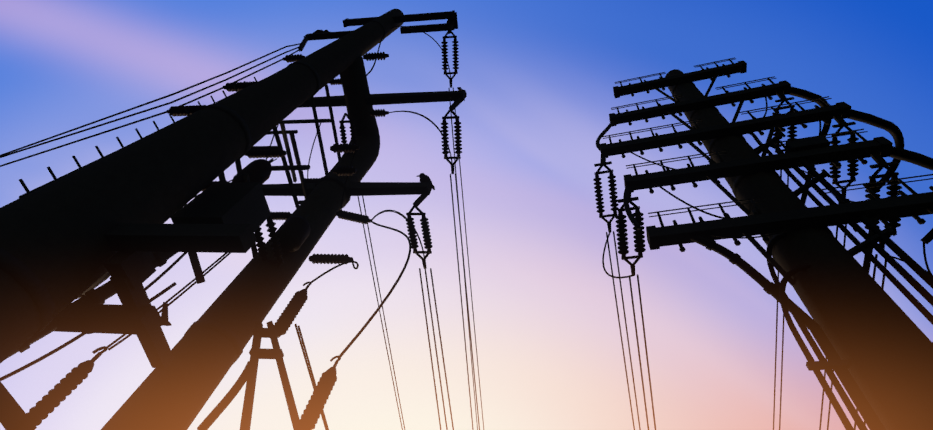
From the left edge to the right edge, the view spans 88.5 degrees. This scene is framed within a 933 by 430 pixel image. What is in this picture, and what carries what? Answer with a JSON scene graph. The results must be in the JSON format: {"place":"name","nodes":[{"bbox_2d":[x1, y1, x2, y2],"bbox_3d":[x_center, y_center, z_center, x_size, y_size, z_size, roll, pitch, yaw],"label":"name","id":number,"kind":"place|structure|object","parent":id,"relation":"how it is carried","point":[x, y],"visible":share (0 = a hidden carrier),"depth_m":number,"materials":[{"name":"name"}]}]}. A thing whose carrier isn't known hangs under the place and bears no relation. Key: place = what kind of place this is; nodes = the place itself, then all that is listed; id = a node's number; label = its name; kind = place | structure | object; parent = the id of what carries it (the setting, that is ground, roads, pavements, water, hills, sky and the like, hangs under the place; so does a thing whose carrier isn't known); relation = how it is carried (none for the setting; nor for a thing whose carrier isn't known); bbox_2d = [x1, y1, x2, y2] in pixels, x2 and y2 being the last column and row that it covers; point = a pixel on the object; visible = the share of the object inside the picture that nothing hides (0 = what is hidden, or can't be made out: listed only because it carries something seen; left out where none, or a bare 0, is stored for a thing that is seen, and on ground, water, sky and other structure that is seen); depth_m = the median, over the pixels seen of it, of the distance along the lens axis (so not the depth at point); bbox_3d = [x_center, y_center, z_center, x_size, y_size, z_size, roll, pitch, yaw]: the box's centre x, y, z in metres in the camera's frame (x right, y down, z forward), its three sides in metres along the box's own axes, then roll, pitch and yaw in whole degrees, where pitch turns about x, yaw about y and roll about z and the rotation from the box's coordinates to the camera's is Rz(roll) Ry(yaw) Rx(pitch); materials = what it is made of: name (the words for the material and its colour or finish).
{"place":"outdoors","nodes":[
{"label":"outdoors","id":0,"kind":"place"},
{"bbox_2d":[0,0,932,429],"label":"sky","id":1,"kind":"structure","parent":0,"point":[538,78],"materials":[{"name":"blue"}]},
{"label":"ground","id":2,"kind":"structure","parent":0,"visible":0},
{"bbox_2d":[0,9,483,429],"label":"transmission tower","id":3,"kind":"structure","parent":2,"relation":"on","point":[80,233],"depth_m":3.84,"materials":[{"name":"metal"}]},
{"bbox_2d":[160,302,171,325],"bbox_3d":[-3.113,1.037,4.941,0.180,0.144,0.221,17,-57,-1],"label":"insulator","id":4,"kind":"object","parent":3,"relation":"attached to","point":[164,317],"visible":0.6,"depth_m":4.94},
{"bbox_2d":[593,57,932,429],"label":"utility pole","id":5,"kind":"object","parent":2,"relation":"on","point":[874,342],"visible":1,"depth_m":4.71,"materials":[{"name":"metal"}]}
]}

